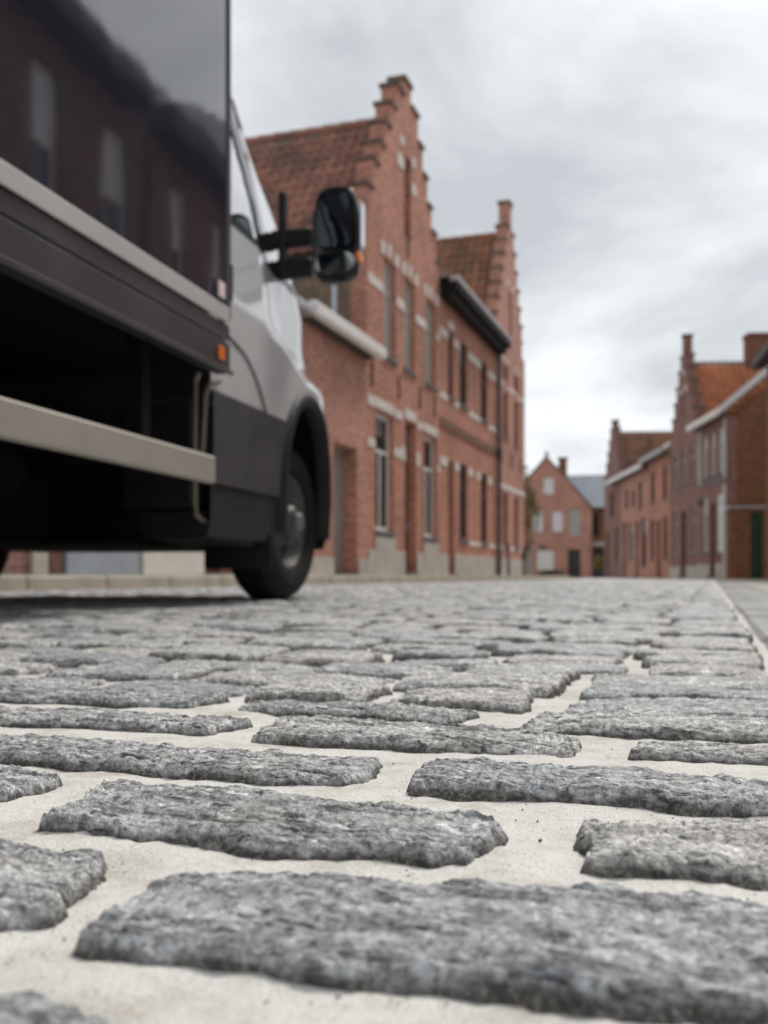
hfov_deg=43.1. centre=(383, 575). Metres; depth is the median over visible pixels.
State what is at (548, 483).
window
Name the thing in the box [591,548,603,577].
door
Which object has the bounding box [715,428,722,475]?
window
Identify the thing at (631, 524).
window
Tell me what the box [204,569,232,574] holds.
door
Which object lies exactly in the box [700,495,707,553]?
window
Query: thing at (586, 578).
ground
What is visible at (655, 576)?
door
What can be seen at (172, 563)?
house
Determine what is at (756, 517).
door
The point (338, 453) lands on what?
door
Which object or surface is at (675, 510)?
window
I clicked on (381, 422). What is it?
window
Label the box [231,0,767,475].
sky
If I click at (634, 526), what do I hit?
pink brick house
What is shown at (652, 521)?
window
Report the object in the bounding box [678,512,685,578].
door
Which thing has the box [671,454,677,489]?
window
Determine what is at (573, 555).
door
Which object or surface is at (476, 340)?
brick building
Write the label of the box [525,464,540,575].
slender tree
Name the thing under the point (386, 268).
window
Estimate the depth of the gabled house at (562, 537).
69.73 m
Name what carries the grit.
on the road
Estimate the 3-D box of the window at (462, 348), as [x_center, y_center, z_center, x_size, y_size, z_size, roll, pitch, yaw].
[2.062,-5.276,25.662,0.180,1.735,0.970,0,0,19]
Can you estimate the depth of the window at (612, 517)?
54.84 m
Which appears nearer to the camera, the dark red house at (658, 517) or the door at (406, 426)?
the door at (406, 426)
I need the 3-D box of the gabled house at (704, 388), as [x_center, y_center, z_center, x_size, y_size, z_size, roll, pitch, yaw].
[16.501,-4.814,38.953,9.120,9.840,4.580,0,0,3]
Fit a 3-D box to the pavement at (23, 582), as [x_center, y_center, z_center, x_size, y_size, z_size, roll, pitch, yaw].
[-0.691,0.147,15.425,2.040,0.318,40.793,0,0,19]
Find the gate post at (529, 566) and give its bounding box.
[526,545,532,575]
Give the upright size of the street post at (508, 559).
1.100 m
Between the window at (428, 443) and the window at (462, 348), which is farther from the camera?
the window at (462, 348)
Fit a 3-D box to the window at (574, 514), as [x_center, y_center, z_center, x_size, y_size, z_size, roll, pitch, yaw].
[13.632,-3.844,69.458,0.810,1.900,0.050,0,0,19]
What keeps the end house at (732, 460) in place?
on the pavement at (748, 598)
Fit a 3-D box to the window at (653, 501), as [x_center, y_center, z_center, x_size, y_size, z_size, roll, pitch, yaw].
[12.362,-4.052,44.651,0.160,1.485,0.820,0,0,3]
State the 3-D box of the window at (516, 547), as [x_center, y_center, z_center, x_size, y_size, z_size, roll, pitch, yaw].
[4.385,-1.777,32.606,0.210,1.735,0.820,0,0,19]
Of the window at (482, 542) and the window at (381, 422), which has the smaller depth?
the window at (381, 422)
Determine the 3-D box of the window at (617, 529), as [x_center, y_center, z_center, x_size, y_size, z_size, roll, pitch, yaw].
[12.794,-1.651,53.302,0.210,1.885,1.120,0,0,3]
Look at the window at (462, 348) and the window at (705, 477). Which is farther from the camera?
the window at (705, 477)
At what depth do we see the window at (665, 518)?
42.52 m
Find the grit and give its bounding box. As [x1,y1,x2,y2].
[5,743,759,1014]
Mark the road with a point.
(218, 776)
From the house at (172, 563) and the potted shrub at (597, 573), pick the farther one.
the potted shrub at (597, 573)
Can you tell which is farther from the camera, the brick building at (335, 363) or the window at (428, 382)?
the window at (428, 382)
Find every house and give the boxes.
[1,552,140,574]
[141,294,315,574]
[244,74,441,574]
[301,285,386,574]
[436,199,524,575]
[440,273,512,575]
[525,452,592,577]
[557,457,605,577]
[603,420,671,577]
[605,453,668,577]
[639,441,669,577]
[669,332,767,578]
[686,367,767,578]
[752,342,767,579]
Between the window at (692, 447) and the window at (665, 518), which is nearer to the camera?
the window at (692, 447)
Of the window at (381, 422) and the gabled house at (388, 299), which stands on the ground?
the gabled house at (388, 299)
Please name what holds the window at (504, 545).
in the gabled house at (482, 266)
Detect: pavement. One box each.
[0,574,570,591]
[715,579,767,649]
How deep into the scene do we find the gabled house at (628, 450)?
53.89 m
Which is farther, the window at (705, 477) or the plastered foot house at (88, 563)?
the window at (705, 477)
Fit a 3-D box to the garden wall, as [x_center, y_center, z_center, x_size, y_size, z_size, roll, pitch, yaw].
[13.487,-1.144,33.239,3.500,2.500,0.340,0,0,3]
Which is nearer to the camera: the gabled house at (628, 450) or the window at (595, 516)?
the gabled house at (628, 450)
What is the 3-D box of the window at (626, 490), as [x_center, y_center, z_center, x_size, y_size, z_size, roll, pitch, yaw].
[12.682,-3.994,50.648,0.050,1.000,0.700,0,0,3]
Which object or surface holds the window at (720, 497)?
in the end house at (732, 460)
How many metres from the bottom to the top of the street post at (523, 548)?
1.100 m
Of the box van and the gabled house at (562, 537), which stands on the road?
the box van
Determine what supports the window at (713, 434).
in the end house at (732, 460)
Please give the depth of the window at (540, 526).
70.27 m
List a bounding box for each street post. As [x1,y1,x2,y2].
[507,544,509,575]
[522,547,524,575]
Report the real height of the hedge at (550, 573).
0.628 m
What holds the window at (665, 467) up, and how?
in the dark red house at (658, 517)
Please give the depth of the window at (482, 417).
28.20 m
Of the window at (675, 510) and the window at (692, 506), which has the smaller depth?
the window at (692, 506)
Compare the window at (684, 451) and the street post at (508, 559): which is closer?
the street post at (508, 559)
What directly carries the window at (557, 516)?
in the gabled house at (562, 537)
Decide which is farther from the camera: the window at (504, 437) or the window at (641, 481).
the window at (641, 481)
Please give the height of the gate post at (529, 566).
1.360 m
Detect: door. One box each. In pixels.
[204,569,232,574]
[333,446,362,574]
[405,424,420,574]
[568,549,580,577]
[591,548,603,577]
[653,521,660,577]
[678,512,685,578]
[707,575,714,578]
[751,512,761,578]
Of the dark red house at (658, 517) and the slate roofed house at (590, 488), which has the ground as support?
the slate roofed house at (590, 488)
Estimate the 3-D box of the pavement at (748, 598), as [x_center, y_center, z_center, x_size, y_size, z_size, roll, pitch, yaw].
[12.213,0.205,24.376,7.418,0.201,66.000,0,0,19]
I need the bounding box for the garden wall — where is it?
[725,506,766,578]
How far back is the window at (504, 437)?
31.19 m
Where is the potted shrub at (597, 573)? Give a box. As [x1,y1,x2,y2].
[592,554,602,577]
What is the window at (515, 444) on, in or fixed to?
in the gabled house at (482, 266)
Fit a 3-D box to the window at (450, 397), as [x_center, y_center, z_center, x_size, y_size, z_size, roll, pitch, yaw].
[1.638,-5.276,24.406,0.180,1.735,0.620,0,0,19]
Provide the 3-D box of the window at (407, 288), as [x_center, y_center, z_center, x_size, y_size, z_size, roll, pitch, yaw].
[0.506,-5.377,21.092,0.210,2.035,0.900,0,0,19]
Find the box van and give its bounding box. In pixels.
[0,0,364,599]
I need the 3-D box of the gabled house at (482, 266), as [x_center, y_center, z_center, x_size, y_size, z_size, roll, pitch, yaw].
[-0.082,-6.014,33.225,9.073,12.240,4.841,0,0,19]
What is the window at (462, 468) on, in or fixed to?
in the brick building at (476, 340)
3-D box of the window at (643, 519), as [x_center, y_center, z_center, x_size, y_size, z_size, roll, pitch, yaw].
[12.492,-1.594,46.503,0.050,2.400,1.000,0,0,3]
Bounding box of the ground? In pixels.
[570,577,603,578]
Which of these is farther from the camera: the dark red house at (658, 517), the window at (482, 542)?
the dark red house at (658, 517)
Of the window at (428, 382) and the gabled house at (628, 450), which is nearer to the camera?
the window at (428, 382)
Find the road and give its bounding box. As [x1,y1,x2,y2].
[0,578,767,1023]
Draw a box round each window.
[374,412,396,536]
[383,260,398,365]
[404,280,417,378]
[423,436,439,541]
[425,302,437,391]
[448,332,455,401]
[459,343,469,411]
[459,464,469,542]
[480,362,489,424]
[480,474,489,545]
[503,393,509,441]
[503,493,506,546]
[514,403,519,448]
[514,498,519,548]
[533,511,542,531]
[543,477,553,493]
[552,511,562,531]
[569,509,579,534]
[592,514,599,536]
[609,492,613,518]
[614,529,617,562]
[626,490,627,508]
[630,523,632,559]
[640,481,641,509]
[642,517,645,567]
[649,472,654,504]
[649,520,653,560]
[661,466,666,500]
[662,516,666,559]
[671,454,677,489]
[671,509,677,556]
[680,449,685,486]
[688,445,694,483]
[688,504,694,554]
[700,436,707,480]
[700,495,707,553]
[708,432,715,478]
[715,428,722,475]
[715,493,722,554]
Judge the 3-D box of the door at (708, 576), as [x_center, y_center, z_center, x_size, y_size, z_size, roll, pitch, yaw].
[11.949,-1.244,35.125,0.380,2.700,0.730,0,0,3]
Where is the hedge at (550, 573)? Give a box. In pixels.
[538,569,567,575]
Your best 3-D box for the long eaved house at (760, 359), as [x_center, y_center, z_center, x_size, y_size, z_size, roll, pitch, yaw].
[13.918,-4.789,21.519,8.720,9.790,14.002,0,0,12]

